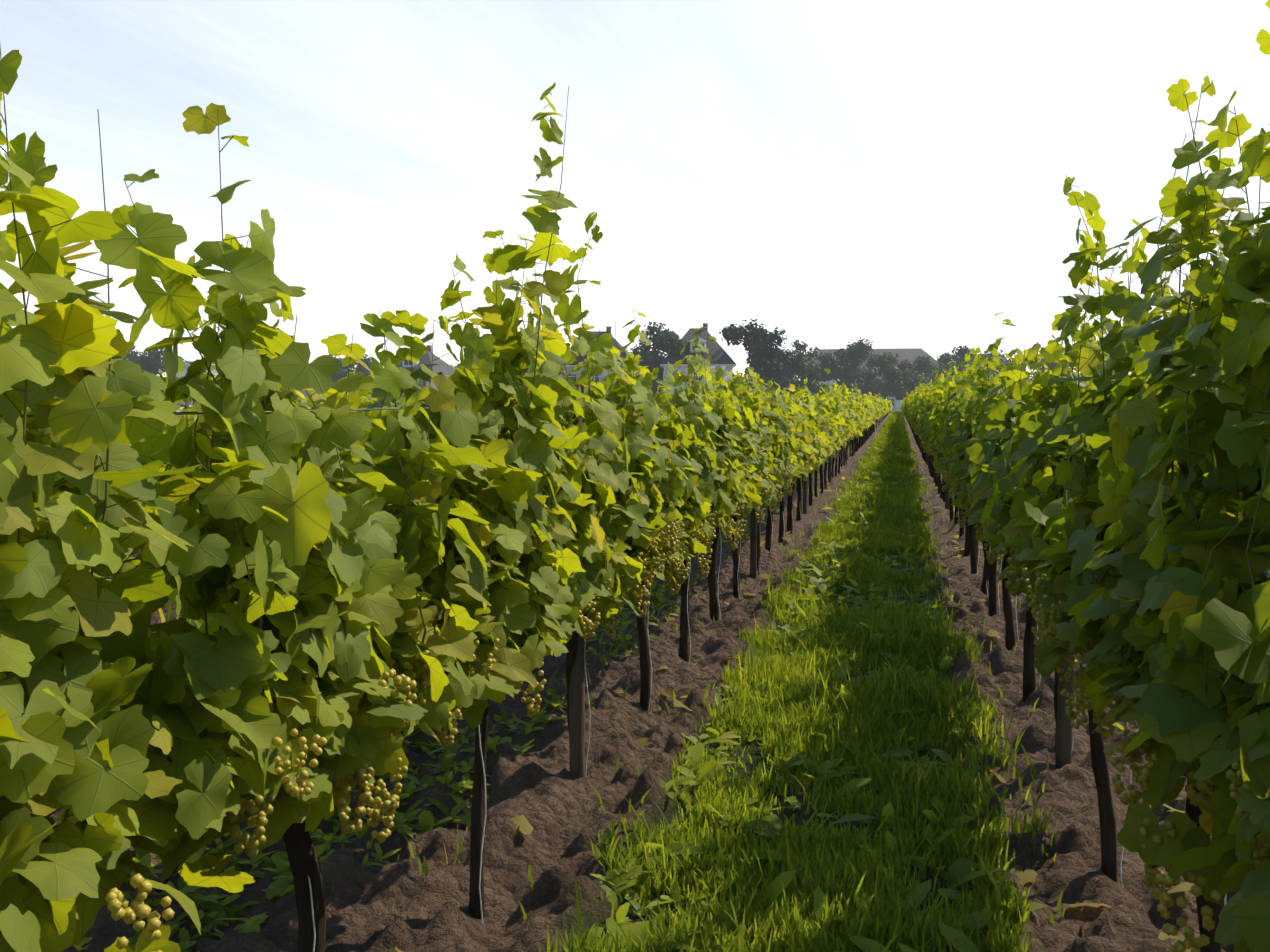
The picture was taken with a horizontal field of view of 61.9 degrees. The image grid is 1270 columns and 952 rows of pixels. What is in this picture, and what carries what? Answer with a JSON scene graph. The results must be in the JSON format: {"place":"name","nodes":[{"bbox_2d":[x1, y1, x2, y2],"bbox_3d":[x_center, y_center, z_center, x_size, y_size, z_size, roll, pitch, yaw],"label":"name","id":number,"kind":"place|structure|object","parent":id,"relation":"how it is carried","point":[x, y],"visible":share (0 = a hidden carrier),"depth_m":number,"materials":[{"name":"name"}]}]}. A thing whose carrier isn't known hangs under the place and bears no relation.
{"place":"outdoors","nodes":[
{"label":"outdoors","id":0,"kind":"place"},
{"bbox_2d":[176,361,217,405],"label":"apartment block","id":1,"kind":"structure","parent":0,"point":[187,365],"depth_m":291.32,"materials":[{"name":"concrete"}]},
{"bbox_2d":[396,345,454,400],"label":"house","id":2,"kind":"structure","parent":0,"point":[446,369],"depth_m":159.32,"materials":[{"name":"concrete"}]},
{"bbox_2d":[454,362,530,373],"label":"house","id":3,"kind":"structure","parent":0,"point":[527,372],"depth_m":138.92,"materials":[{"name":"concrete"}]},
{"bbox_2d":[0,0,1130,379],"label":"sky","id":4,"kind":"structure","parent":0,"point":[741,363],"materials":[{"name":"white"}]},
{"bbox_2d":[0,0,1269,362],"bbox_3d":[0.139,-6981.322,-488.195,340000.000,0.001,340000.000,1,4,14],"label":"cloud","id":5,"kind":"structure","parent":0,"point":[840,174],"depth_m":29174.25,"materials":[{"name":"white"}]},
{"bbox_2d":[0,402,1269,926],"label":"trellis wires","id":6,"kind":"object","parent":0,"point":[384,506],"depth_m":2.08,"materials":[{"name":"grey metal"}]},
{"bbox_2d":[50,410,1249,951],"bbox_3d":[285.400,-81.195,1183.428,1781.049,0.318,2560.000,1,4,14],"label":"ground","id":7,"kind":"structure","parent":0,"point":[392,904],"depth_m":4.14,"materials":[{"name":"soil"}]},
{"bbox_2d":[123,345,165,376],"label":"tree","id":8,"kind":"object","parent":7,"relation":"on","point":[152,362],"visible":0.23,"depth_m":161.20,"materials":[{"name":"green plant"}]},
{"bbox_2d":[293,389,323,398],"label":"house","id":9,"kind":"structure","parent":7,"relation":"on","point":[304,393],"depth_m":185.47,"materials":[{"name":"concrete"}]},
{"bbox_2d":[329,354,377,399],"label":"tree","id":10,"kind":"object","parent":7,"relation":"on","point":[342,372],"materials":[{"name":"green plant"}]},
{"bbox_2d":[558,326,638,393],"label":"house","id":11,"kind":"structure","parent":7,"relation":"on","point":[618,346],"depth_m":135.54,"materials":[{"name":"concrete"}]},
{"bbox_2d":[131,384,1074,778],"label":"trellis posts","id":12,"kind":"object","parent":7,"relation":"on","point":[577,724],"visible":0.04,"depth_m":4.46,"materials":[{"name":"brown wood"}]},
{"bbox_2d":[396,371,917,429],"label":"vine leaves","id":13,"kind":"object","parent":12,"relation":"attached to","point":[878,407],"visible":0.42,"depth_m":46.48,"materials":[{"name":"green plant"}]},
{"bbox_2d":[3,298,975,572],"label":"vine leaves","id":14,"kind":"object","parent":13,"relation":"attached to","point":[827,420],"visible":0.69,"depth_m":14.10,"materials":[{"name":"green plant"}]},
{"bbox_2d":[0,0,1269,951],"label":"vine leaves","id":15,"kind":"object","parent":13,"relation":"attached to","point":[114,729],"visible":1,"depth_m":2.07,"materials":[{"name":"green plant"}]},
{"bbox_2d":[72,438,1185,951],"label":"weeds","id":16,"kind":"object","parent":7,"relation":"on","point":[958,872],"visible":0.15,"depth_m":4.13,"materials":[{"name":"green plant"}]},
{"bbox_2d":[627,348,662,392],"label":"tree","id":17,"kind":"object","parent":7,"relation":"on","point":[655,380],"visible":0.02,"depth_m":160.22,"materials":[{"name":"green plant"}]},
{"bbox_2d":[633,321,689,396],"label":"tree","id":18,"kind":"object","parent":7,"relation":"on","point":[667,341],"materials":[{"name":"green plant"}]},
{"bbox_2d":[150,411,1191,951],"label":"aisle grass","id":19,"kind":"structure","parent":7,"relation":"on","point":[744,875],"depth_m":4.26,"materials":[{"name":"green plant"}]},
{"bbox_2d":[121,424,1221,951],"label":"grapevine trunks","id":20,"kind":"object","parent":7,"relation":"on","point":[303,860],"visible":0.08,"depth_m":3.49,"materials":[{"name":"brown wood"}]},
{"bbox_2d":[0,45,1269,902],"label":"vine shoots","id":21,"kind":"object","parent":20,"relation":"attached to","point":[690,390],"visible":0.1,"depth_m":2.33,"materials":[{"name":"green plant"}]},
{"bbox_2d":[105,423,1269,951],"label":"grapes","id":22,"kind":"object","parent":20,"relation":"hanging from","point":[117,901],"visible":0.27,"depth_m":2.34,"materials":[{"name":"green food"}]},
{"bbox_2d":[308,440,1225,951],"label":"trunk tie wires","id":23,"kind":"object","parent":20,"relation":"attached to","point":[650,698],"visible":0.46,"depth_m":4.42,"materials":[{"name":"grey metal"}]},
{"bbox_2d":[660,323,736,394],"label":"house","id":24,"kind":"structure","parent":7,"relation":"on","point":[722,359],"depth_m":132.33,"materials":[{"name":"concrete"}]},
{"bbox_2d":[368,375,1034,400],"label":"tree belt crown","id":25,"kind":"object","parent":7,"relation":"on","point":[747,381],"depth_m":317.04,"materials":[{"name":"green plant"}]},
{"bbox_2d":[719,319,792,389],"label":"tree","id":26,"kind":"object","parent":7,"relation":"on","point":[771,359],"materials":[{"name":"green plant"}]},
{"bbox_2d":[743,364,797,396],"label":"tree","id":27,"kind":"object","parent":7,"relation":"on","point":[765,385],"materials":[{"name":"green plant"}]},
{"bbox_2d":[759,348,821,398],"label":"tree","id":28,"kind":"object","parent":7,"relation":"on","point":[801,367],"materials":[{"name":"green plant"}]},
{"bbox_2d":[395,458,1193,951],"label":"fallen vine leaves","id":29,"kind":"object","parent":7,"relation":"on","point":[1027,874],"visible":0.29,"depth_m":4.45,"materials":[{"name":"green plant"}]},
{"bbox_2d":[790,339,847,395],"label":"tree","id":30,"kind":"object","parent":7,"relation":"on","point":[828,361],"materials":[{"name":"green plant"}]},
{"bbox_2d":[805,337,886,394],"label":"tree","id":31,"kind":"object","parent":7,"relation":"on","point":[852,356],"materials":[{"name":"green plant"}]},
{"bbox_2d":[850,351,909,398],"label":"tree","id":32,"kind":"object","parent":7,"relation":"on","point":[885,360],"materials":[{"name":"green plant"}]},
{"bbox_2d":[880,364,935,399],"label":"tree","id":33,"kind":"object","parent":7,"relation":"on","point":[896,385],"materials":[{"name":"green plant"}]},
{"bbox_2d":[896,356,946,391],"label":"tree","id":34,"kind":"object","parent":7,"relation":"on","point":[923,365],"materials":[{"name":"green plant"}]},
{"bbox_2d":[930,345,980,377],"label":"tree","id":35,"kind":"object","parent":7,"relation":"on","point":[944,359],"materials":[{"name":"green plant"}]},
{"bbox_2d":[977,349,1011,390],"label":"tree","id":36,"kind":"object","parent":7,"relation":"on","point":[1008,361],"visible":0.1,"depth_m":197.08,"materials":[{"name":"green plant"}]},
{"bbox_2d":[1028,352,1077,380],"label":"tree","id":37,"kind":"object","parent":7,"relation":"on","point":[1042,368],"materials":[{"name":"green plant"}]},
{"bbox_2d":[809,348,940,409],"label":"long house","id":38,"kind":"structure","parent":0,"point":[904,354],"depth_m":205.87,"materials":[{"name":"stone"}]},
{"bbox_2d":[895,400,902,411],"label":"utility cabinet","id":39,"kind":"object","parent":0,"point":[898,405],"visible":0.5,"depth_m":162.33,"materials":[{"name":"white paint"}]},
{"bbox_2d":[939,354,1006,378],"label":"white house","id":40,"kind":"structure","parent":0,"point":[1003,358],"depth_m":214.93,"materials":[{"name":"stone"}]}
]}

